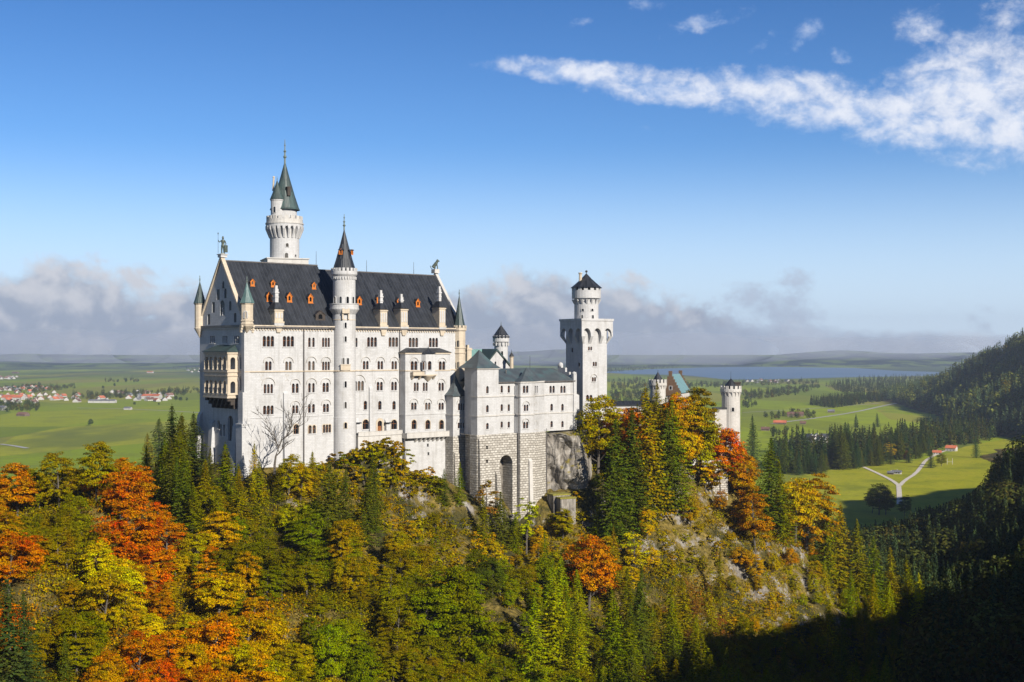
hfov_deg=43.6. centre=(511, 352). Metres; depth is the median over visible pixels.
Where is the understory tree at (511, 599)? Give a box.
[501,590,515,608]
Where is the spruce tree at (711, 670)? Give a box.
[707,650,718,681]
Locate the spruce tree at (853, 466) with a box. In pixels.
[851,451,856,468]
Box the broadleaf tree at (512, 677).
[474,662,524,681]
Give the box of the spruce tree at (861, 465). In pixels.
[858,450,864,466]
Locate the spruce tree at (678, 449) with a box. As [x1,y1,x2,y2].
[652,397,697,508]
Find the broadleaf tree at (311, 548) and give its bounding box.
[296,541,332,592]
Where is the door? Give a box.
[376,418,383,430]
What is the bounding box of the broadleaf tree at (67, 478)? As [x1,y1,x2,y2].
[65,467,96,496]
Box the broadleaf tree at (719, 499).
[712,490,728,511]
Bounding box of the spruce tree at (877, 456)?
[873,443,882,465]
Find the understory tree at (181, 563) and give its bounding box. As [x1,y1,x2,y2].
[167,552,190,574]
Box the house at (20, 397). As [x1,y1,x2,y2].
[1,395,25,399]
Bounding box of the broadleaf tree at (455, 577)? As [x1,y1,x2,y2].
[423,564,483,658]
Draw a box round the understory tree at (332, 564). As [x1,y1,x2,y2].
[328,558,344,572]
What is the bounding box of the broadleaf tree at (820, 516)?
[785,473,841,554]
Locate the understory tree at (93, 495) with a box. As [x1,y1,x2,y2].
[83,485,99,497]
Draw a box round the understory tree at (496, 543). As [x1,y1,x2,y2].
[487,540,499,550]
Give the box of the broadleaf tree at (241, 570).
[231,550,262,592]
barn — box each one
[16,412,29,415]
[761,426,769,430]
[773,420,786,423]
[787,412,803,416]
[827,409,834,412]
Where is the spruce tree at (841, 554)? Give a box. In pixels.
[823,503,861,589]
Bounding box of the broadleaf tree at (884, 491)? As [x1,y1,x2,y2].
[861,483,895,514]
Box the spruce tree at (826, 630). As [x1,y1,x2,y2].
[816,599,840,660]
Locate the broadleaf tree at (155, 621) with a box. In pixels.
[132,613,166,645]
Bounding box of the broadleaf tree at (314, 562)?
[293,553,317,573]
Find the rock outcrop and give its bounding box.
[547,430,593,490]
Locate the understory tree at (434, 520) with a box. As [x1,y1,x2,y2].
[429,513,440,526]
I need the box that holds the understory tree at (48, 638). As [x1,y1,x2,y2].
[25,631,59,667]
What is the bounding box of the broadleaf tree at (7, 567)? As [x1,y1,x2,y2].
[0,529,40,593]
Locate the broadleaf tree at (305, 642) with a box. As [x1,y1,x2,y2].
[303,622,343,661]
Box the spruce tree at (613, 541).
[609,525,624,589]
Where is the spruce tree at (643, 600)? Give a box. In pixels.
[633,581,649,617]
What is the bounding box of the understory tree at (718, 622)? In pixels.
[712,618,721,627]
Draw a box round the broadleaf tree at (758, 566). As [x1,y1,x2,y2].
[745,554,763,577]
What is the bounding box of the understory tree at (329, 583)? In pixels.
[325,574,343,589]
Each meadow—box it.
[741,401,903,429]
[773,439,1023,534]
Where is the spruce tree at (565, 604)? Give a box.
[556,593,573,653]
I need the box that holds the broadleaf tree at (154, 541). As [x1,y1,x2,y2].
[127,522,163,562]
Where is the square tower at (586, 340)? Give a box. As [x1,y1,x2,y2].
[559,270,613,432]
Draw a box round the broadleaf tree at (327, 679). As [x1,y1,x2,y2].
[321,677,335,681]
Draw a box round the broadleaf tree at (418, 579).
[400,572,430,602]
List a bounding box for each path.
[863,467,900,485]
[896,485,901,503]
[898,450,944,485]
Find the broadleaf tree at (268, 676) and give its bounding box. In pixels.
[229,663,292,681]
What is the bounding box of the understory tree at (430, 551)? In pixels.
[418,545,437,567]
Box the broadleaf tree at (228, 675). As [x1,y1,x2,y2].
[195,671,246,681]
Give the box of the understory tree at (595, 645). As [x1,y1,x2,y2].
[588,635,604,650]
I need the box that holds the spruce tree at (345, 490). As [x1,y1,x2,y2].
[336,469,357,521]
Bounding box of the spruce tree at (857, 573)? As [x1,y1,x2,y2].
[842,520,875,598]
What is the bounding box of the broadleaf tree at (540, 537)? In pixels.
[528,528,549,556]
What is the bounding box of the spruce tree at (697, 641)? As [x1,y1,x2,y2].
[683,613,713,670]
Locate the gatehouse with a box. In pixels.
[666,370,726,465]
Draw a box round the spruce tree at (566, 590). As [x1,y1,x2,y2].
[560,582,574,631]
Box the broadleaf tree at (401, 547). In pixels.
[390,537,413,560]
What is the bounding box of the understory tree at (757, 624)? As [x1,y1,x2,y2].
[751,621,760,634]
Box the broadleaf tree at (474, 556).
[462,549,491,572]
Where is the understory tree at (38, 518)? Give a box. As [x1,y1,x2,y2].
[34,514,45,529]
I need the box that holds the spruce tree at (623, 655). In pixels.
[612,626,641,681]
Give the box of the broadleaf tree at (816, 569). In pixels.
[807,560,822,579]
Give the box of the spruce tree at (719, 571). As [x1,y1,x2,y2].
[709,551,728,604]
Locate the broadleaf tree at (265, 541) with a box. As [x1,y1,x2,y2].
[256,539,279,562]
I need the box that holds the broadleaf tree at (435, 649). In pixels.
[411,635,459,669]
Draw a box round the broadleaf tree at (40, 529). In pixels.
[32,526,49,533]
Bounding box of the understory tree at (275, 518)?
[271,516,283,531]
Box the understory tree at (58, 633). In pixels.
[53,629,63,647]
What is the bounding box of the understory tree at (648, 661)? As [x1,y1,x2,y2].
[639,648,655,667]
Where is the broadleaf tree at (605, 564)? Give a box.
[558,533,622,610]
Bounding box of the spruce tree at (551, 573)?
[537,559,560,629]
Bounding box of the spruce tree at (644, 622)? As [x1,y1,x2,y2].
[624,588,657,652]
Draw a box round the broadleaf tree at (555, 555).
[547,551,565,579]
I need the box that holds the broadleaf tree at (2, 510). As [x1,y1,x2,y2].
[0,497,8,514]
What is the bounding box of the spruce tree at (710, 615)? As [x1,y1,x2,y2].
[698,586,723,651]
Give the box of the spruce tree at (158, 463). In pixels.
[150,454,162,499]
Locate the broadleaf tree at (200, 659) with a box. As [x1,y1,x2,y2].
[173,643,211,681]
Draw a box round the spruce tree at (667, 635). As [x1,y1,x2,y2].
[661,607,683,657]
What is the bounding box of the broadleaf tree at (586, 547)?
[579,534,597,549]
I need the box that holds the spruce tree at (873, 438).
[869,428,881,457]
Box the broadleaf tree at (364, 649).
[342,641,386,681]
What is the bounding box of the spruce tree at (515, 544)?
[508,513,524,553]
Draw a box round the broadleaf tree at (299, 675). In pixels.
[286,668,311,681]
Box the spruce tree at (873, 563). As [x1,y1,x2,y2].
[861,537,894,613]
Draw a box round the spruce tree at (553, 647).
[533,578,580,679]
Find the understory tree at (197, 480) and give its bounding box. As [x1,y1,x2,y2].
[195,469,203,488]
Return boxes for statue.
[218,233,227,253]
[430,259,438,268]
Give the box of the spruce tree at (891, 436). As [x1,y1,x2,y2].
[884,427,896,458]
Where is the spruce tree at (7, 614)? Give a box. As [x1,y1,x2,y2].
[0,575,46,681]
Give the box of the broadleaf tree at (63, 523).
[45,517,87,568]
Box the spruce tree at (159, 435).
[137,418,167,469]
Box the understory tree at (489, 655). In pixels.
[472,643,493,656]
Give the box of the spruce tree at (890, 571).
[881,547,904,611]
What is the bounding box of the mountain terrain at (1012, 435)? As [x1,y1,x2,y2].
[879,348,1023,439]
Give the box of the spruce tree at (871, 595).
[866,574,881,617]
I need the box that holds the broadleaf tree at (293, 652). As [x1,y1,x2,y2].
[272,643,307,677]
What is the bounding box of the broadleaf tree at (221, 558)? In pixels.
[208,549,236,574]
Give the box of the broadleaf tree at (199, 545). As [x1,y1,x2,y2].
[173,529,217,568]
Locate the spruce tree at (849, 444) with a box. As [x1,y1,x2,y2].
[846,431,856,461]
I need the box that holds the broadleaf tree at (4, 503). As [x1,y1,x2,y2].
[0,495,9,508]
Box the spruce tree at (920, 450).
[917,442,922,457]
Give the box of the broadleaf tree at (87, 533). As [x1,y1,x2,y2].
[63,521,105,575]
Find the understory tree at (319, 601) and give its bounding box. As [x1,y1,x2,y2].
[309,595,333,617]
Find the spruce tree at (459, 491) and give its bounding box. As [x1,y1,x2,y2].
[453,463,466,505]
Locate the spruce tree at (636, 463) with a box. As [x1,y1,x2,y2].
[619,406,661,528]
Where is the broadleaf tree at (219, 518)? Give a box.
[197,511,245,551]
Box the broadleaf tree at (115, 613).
[74,570,137,627]
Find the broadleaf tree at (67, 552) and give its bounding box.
[40,526,79,568]
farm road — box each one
[1,444,27,447]
[108,408,198,412]
[772,403,896,423]
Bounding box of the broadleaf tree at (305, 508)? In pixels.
[289,501,322,530]
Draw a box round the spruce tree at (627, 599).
[616,569,643,631]
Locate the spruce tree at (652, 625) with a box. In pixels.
[644,605,664,650]
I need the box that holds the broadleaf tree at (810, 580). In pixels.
[806,571,819,591]
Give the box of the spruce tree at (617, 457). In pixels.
[587,415,647,543]
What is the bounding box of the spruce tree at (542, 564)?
[535,533,551,599]
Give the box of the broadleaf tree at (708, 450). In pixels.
[674,405,723,469]
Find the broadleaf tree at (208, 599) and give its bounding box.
[190,568,252,612]
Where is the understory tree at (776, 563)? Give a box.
[767,557,780,571]
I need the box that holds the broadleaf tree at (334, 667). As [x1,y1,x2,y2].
[307,624,350,681]
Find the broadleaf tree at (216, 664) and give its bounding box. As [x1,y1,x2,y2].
[207,658,233,680]
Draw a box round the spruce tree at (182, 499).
[167,451,197,527]
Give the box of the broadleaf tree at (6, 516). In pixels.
[0,511,26,547]
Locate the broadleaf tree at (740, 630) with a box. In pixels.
[733,615,757,646]
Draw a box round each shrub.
[310,462,324,470]
[315,474,325,487]
[327,451,351,468]
[330,474,342,486]
[332,470,343,480]
[335,454,361,468]
[342,479,358,487]
[346,448,363,465]
[348,465,362,479]
[353,489,364,502]
[353,507,370,517]
[355,449,371,464]
[355,466,372,482]
[360,440,373,456]
[361,449,381,462]
[367,468,394,483]
[368,440,385,455]
[373,453,388,467]
[375,437,393,454]
[377,482,389,492]
[380,517,391,524]
[381,440,402,455]
[383,470,401,489]
[385,450,402,466]
[390,459,410,474]
[392,440,405,455]
[393,505,403,515]
[396,448,415,468]
[398,479,418,496]
[398,523,408,530]
[402,520,414,529]
[402,525,422,538]
[405,470,428,488]
[411,532,423,543]
[414,476,445,495]
[416,515,427,522]
[417,469,426,478]
[417,525,431,532]
[422,520,432,529]
[423,466,435,476]
[428,536,440,543]
[432,545,445,555]
[433,556,441,563]
[438,552,449,561]
[439,519,452,528]
[440,536,451,543]
[441,545,449,553]
[442,559,454,567]
[444,528,455,540]
[447,520,458,528]
[448,545,457,555]
[452,538,465,545]
[452,540,459,548]
[460,518,472,525]
[469,539,478,549]
[470,531,482,541]
[475,543,486,554]
[480,538,491,550]
[482,547,499,557]
[494,553,507,559]
[497,544,503,553]
[572,491,585,499]
[580,511,589,521]
[650,569,661,577]
[653,558,667,567]
[657,530,666,540]
[658,569,669,578]
[660,546,669,555]
[663,558,674,566]
[664,538,673,546]
[666,566,678,578]
[671,550,683,559]
[672,560,684,570]
[679,533,689,543]
[683,466,712,480]
[684,563,694,571]
[684,607,697,617]
[685,555,698,563]
[688,463,713,481]
[688,592,698,603]
[690,545,699,554]
[692,587,703,595]
[695,524,703,533]
[697,556,708,565]
[700,473,723,491]
[700,583,712,591]
[714,541,728,549]
[727,616,738,626]
[759,607,770,615]
[769,593,779,601]
[776,593,785,601]
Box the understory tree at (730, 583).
[726,575,736,589]
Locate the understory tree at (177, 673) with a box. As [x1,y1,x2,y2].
[161,668,192,681]
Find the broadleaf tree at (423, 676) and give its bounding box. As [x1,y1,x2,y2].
[413,674,436,681]
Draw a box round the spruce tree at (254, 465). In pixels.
[243,443,264,499]
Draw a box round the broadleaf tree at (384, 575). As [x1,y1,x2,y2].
[371,567,404,608]
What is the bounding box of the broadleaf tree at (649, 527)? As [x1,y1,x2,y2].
[638,508,656,539]
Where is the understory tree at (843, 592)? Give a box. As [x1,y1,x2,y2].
[840,589,848,601]
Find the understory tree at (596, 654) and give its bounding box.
[592,651,605,664]
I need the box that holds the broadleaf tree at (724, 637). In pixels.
[714,634,732,650]
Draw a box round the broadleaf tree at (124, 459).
[110,457,134,499]
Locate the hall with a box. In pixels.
[88,399,116,402]
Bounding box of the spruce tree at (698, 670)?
[692,654,706,681]
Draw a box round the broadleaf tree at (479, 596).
[456,571,486,603]
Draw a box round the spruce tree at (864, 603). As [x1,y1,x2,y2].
[854,594,876,642]
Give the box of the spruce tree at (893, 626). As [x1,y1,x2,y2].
[887,601,900,634]
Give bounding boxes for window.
[262,336,274,347]
[262,377,275,393]
[263,356,273,370]
[263,405,274,415]
[282,336,294,347]
[283,357,293,370]
[290,378,300,393]
[290,400,300,413]
[293,423,299,434]
[306,356,316,370]
[306,378,316,392]
[307,404,314,413]
[308,338,315,347]
[308,424,316,434]
[321,338,330,347]
[321,356,330,369]
[321,378,330,392]
[321,399,330,412]
[322,424,331,433]
[356,374,365,391]
[361,356,370,369]
[362,419,368,429]
[367,337,377,347]
[375,377,384,390]
[376,356,384,369]
[388,337,398,347]
[390,357,398,369]
[390,377,398,390]
[391,419,397,429]
[408,338,418,347]
[410,357,418,369]
[410,398,418,410]
[411,419,416,429]
[413,383,419,391]
[424,398,431,410]
[425,419,430,429]
[429,338,438,347]
[437,378,445,391]
[437,398,445,410]
[438,357,446,369]
[439,419,444,429]
[457,398,464,410]
[457,417,464,428]
[522,418,529,428]
[523,401,529,411]
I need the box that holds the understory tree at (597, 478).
[590,474,600,486]
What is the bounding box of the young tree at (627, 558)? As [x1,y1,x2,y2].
[618,531,649,567]
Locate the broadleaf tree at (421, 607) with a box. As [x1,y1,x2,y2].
[394,587,467,646]
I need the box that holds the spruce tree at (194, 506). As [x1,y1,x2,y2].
[179,482,207,539]
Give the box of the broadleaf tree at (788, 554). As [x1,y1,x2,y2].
[783,548,796,565]
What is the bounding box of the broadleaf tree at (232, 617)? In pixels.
[207,610,238,644]
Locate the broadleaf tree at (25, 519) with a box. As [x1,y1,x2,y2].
[0,512,32,535]
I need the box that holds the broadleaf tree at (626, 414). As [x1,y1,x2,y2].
[600,407,655,472]
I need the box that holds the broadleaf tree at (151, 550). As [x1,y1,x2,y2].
[134,543,176,592]
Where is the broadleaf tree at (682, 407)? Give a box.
[657,394,688,447]
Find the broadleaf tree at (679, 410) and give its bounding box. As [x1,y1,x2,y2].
[658,392,708,465]
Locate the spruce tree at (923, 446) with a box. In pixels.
[920,434,927,452]
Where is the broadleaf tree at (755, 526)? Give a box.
[730,483,776,553]
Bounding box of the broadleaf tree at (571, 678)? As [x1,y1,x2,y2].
[553,674,587,681]
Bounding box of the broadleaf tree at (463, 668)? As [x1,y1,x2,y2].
[443,661,493,681]
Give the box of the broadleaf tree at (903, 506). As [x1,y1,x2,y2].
[896,495,912,516]
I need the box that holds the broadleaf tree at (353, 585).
[337,562,368,597]
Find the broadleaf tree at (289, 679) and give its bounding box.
[281,677,303,681]
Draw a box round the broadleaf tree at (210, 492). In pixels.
[188,486,229,527]
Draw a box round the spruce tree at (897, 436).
[892,429,900,458]
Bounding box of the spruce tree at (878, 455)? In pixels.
[873,437,885,465]
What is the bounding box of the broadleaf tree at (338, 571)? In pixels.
[329,553,360,588]
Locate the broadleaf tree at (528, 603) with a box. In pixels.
[523,594,543,614]
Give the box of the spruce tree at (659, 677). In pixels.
[644,645,670,681]
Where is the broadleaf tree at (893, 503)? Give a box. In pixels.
[874,490,896,514]
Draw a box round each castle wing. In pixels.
[458,350,579,521]
[463,345,513,390]
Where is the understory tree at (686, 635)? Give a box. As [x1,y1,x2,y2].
[680,629,694,646]
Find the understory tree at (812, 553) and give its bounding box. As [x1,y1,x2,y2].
[809,549,818,555]
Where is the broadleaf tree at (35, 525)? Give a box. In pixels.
[22,518,40,531]
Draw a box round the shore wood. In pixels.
[556,363,846,380]
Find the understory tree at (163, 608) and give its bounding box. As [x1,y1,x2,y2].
[147,592,175,622]
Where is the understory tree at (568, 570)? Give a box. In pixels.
[565,563,576,576]
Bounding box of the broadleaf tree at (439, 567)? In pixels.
[432,563,451,588]
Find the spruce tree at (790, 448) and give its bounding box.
[787,438,795,468]
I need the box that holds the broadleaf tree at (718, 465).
[704,461,736,490]
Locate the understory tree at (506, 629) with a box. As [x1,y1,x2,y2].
[496,621,514,646]
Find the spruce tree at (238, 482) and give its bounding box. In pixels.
[234,464,243,499]
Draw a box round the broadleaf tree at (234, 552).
[230,546,261,570]
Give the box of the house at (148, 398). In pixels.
[144,397,154,400]
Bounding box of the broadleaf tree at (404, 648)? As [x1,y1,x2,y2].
[393,643,423,680]
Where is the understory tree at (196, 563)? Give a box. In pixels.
[191,554,205,576]
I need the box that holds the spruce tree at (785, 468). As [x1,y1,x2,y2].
[777,439,794,473]
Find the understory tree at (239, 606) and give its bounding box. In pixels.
[230,593,255,615]
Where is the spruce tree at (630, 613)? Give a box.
[615,602,644,670]
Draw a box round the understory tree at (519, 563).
[508,554,522,569]
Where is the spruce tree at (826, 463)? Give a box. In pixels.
[824,455,829,470]
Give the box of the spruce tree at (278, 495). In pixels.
[269,463,285,501]
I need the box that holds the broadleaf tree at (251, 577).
[245,562,265,595]
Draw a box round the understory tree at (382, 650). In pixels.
[369,634,389,659]
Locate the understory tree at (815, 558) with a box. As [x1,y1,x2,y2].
[809,555,819,564]
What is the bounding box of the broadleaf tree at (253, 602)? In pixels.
[241,592,273,634]
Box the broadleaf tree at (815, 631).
[807,615,825,635]
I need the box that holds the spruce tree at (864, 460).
[863,442,868,465]
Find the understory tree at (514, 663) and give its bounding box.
[501,658,518,671]
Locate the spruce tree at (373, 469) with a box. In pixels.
[364,453,388,510]
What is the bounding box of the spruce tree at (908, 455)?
[904,447,912,462]
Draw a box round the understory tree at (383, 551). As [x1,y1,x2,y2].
[379,540,391,561]
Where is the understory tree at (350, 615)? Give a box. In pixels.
[343,612,360,633]
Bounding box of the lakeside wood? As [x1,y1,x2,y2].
[610,376,819,400]
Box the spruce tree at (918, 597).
[904,573,925,624]
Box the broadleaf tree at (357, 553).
[332,532,363,566]
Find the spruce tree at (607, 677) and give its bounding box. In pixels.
[603,664,615,681]
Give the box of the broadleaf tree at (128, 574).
[98,565,149,620]
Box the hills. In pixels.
[0,349,977,366]
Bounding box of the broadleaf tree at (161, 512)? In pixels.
[144,502,172,540]
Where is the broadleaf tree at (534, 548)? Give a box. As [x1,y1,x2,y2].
[528,543,546,570]
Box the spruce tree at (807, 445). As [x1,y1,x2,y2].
[804,436,812,470]
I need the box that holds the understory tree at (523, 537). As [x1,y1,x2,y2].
[518,529,528,542]
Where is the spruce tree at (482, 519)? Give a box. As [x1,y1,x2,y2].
[474,495,493,543]
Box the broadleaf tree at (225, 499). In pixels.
[207,494,229,510]
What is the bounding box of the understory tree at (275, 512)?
[271,509,279,522]
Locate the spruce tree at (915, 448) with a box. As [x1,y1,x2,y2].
[912,436,919,458]
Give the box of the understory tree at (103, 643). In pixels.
[93,630,108,648]
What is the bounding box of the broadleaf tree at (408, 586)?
[395,579,421,613]
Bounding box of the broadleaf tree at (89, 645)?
[54,616,100,677]
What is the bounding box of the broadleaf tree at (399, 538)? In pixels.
[383,530,412,560]
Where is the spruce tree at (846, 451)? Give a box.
[838,431,851,467]
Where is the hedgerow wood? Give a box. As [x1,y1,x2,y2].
[742,398,815,435]
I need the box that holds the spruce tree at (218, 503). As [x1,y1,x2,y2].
[203,488,225,544]
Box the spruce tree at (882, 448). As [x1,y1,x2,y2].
[874,441,886,462]
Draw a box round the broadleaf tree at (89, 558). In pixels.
[77,542,118,589]
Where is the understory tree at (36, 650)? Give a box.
[20,645,40,672]
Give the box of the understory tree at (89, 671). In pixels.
[86,663,100,681]
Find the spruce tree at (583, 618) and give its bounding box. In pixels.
[574,588,590,637]
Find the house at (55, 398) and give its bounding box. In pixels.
[50,396,59,399]
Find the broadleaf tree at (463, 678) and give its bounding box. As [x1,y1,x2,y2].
[448,673,478,681]
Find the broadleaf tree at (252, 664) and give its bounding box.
[236,645,274,679]
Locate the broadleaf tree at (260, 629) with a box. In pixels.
[219,613,278,661]
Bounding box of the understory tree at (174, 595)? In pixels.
[161,579,179,600]
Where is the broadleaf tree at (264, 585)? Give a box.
[250,566,284,607]
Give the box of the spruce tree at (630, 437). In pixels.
[618,414,649,520]
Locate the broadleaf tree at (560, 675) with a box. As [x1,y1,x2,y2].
[548,670,569,681]
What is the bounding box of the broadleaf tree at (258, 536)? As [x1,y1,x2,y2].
[250,528,278,555]
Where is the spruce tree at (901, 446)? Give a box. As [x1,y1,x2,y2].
[897,432,906,459]
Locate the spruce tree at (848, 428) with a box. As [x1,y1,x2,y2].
[847,423,855,452]
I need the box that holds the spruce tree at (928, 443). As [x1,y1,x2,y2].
[924,435,934,455]
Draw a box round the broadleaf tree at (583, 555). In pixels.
[574,553,593,574]
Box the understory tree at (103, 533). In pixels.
[97,526,110,536]
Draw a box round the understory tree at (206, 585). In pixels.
[199,582,216,613]
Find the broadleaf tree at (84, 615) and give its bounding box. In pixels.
[57,610,110,669]
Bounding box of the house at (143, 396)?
[141,394,162,398]
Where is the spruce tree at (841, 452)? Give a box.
[829,425,854,469]
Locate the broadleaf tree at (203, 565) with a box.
[191,559,219,587]
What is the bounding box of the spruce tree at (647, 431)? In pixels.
[628,388,681,519]
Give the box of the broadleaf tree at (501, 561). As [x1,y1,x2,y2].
[491,559,514,579]
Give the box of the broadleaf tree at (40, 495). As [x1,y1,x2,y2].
[32,479,51,509]
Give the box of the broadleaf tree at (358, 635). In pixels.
[328,618,372,667]
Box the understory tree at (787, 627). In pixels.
[781,622,792,633]
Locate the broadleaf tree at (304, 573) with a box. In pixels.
[290,562,324,595]
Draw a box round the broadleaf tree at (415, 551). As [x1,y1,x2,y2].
[399,546,432,579]
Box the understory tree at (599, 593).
[594,586,604,598]
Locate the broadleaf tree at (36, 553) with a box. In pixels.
[6,532,48,575]
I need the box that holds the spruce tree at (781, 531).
[769,459,801,546]
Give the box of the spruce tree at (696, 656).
[691,644,702,669]
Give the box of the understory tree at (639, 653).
[635,648,643,665]
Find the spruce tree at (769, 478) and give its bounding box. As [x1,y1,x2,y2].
[754,438,793,526]
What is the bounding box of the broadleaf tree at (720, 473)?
[696,465,727,492]
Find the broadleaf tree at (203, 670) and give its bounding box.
[185,663,225,681]
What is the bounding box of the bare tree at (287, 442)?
[254,389,311,473]
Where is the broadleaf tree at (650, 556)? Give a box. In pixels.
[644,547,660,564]
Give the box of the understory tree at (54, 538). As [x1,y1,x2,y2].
[36,533,60,562]
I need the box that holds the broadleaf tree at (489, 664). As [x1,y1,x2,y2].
[476,663,506,681]
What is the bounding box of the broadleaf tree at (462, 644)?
[416,595,512,665]
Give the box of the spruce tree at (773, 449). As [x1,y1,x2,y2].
[772,438,778,466]
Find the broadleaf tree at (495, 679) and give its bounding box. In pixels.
[486,675,500,681]
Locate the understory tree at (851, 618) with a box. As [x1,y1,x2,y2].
[848,616,855,624]
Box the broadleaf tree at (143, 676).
[130,664,160,681]
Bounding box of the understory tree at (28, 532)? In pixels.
[18,528,35,554]
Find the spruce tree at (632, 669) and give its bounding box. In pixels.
[623,643,641,681]
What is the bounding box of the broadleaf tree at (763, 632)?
[758,628,773,648]
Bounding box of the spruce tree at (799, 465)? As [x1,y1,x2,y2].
[794,450,803,474]
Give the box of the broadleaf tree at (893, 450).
[884,442,896,454]
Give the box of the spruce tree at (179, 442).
[156,431,197,498]
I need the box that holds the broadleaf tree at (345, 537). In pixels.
[327,520,352,557]
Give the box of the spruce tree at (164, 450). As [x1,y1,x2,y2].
[151,439,173,500]
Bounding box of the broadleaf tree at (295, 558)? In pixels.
[285,554,299,586]
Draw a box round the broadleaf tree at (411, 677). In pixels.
[401,671,421,681]
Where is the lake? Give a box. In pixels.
[607,367,942,379]
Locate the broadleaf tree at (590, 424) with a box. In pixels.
[572,394,628,472]
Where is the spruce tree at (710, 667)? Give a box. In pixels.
[702,654,719,681]
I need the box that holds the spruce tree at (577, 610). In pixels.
[568,567,595,643]
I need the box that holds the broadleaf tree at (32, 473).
[12,469,40,490]
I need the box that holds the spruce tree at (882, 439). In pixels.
[879,431,887,461]
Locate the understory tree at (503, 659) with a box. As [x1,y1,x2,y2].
[494,655,510,677]
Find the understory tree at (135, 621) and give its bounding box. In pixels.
[128,607,149,628]
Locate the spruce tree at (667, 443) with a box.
[651,405,693,516]
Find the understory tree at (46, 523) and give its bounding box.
[39,520,54,528]
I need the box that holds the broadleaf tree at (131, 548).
[89,498,159,566]
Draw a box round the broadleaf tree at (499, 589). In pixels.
[487,573,508,599]
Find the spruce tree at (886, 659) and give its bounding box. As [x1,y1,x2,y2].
[878,653,894,680]
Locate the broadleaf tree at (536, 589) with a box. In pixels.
[527,582,543,605]
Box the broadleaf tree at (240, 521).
[214,512,248,551]
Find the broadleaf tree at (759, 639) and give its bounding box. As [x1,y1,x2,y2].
[749,635,771,663]
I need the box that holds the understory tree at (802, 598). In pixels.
[798,594,807,605]
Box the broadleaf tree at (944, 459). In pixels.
[936,453,946,465]
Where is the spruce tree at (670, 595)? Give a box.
[660,579,687,646]
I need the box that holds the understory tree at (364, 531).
[354,520,367,545]
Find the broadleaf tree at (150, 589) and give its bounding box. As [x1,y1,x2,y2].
[130,564,159,602]
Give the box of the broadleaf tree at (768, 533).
[759,529,772,544]
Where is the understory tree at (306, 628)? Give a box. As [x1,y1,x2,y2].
[299,615,317,638]
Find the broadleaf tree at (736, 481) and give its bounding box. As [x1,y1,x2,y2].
[728,451,762,489]
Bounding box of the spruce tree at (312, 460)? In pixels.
[301,452,321,499]
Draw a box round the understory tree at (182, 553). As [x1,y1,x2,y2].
[176,550,193,572]
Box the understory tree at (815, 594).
[811,591,822,602]
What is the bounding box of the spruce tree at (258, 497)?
[244,461,276,531]
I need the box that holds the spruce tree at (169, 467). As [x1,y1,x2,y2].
[148,437,179,500]
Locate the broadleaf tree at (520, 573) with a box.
[501,568,536,605]
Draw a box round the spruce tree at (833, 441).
[826,429,840,468]
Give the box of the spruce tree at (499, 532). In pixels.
[486,491,517,546]
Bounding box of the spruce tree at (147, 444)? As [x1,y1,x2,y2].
[137,432,155,476]
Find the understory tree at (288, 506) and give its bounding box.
[279,503,296,526]
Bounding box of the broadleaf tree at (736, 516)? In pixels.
[732,497,753,520]
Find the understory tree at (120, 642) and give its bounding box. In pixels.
[116,638,136,658]
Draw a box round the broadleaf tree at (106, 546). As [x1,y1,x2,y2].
[78,540,117,589]
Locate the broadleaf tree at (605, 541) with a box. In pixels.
[599,536,620,560]
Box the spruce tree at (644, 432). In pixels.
[637,400,655,462]
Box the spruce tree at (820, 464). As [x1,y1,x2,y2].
[816,449,827,474]
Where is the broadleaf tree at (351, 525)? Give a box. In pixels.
[322,518,367,552]
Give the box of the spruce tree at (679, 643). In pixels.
[664,615,689,670]
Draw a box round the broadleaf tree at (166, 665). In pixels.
[144,657,178,681]
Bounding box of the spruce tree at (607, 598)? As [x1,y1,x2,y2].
[598,555,621,612]
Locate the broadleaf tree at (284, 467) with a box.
[276,454,304,494]
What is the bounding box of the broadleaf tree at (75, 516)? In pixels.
[56,507,83,527]
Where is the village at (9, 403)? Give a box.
[0,366,199,411]
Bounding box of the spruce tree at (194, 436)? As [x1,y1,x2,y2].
[183,411,212,475]
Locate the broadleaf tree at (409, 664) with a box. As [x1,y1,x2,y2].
[400,649,425,679]
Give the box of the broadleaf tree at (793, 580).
[790,573,802,591]
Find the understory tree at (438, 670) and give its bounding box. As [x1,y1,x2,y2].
[431,666,450,681]
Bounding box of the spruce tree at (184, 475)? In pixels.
[174,449,192,502]
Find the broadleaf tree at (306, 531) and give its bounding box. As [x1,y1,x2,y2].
[282,510,330,547]
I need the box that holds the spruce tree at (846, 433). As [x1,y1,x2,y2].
[845,428,852,451]
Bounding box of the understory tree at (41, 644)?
[32,632,50,655]
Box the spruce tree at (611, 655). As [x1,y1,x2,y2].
[594,587,625,678]
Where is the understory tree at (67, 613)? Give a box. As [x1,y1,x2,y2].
[52,607,82,629]
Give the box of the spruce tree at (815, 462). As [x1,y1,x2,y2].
[811,448,819,472]
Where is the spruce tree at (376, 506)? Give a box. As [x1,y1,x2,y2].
[371,483,383,531]
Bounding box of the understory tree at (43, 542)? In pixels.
[27,531,57,559]
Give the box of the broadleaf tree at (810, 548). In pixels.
[801,538,815,552]
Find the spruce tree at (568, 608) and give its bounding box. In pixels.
[562,592,573,645]
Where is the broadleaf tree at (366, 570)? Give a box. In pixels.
[341,563,377,600]
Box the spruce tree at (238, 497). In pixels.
[227,464,251,522]
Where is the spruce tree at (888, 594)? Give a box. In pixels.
[879,580,899,624]
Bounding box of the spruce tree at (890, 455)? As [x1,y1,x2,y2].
[885,445,895,463]
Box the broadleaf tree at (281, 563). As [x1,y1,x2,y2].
[268,547,297,599]
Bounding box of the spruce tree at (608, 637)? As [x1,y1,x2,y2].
[604,615,620,651]

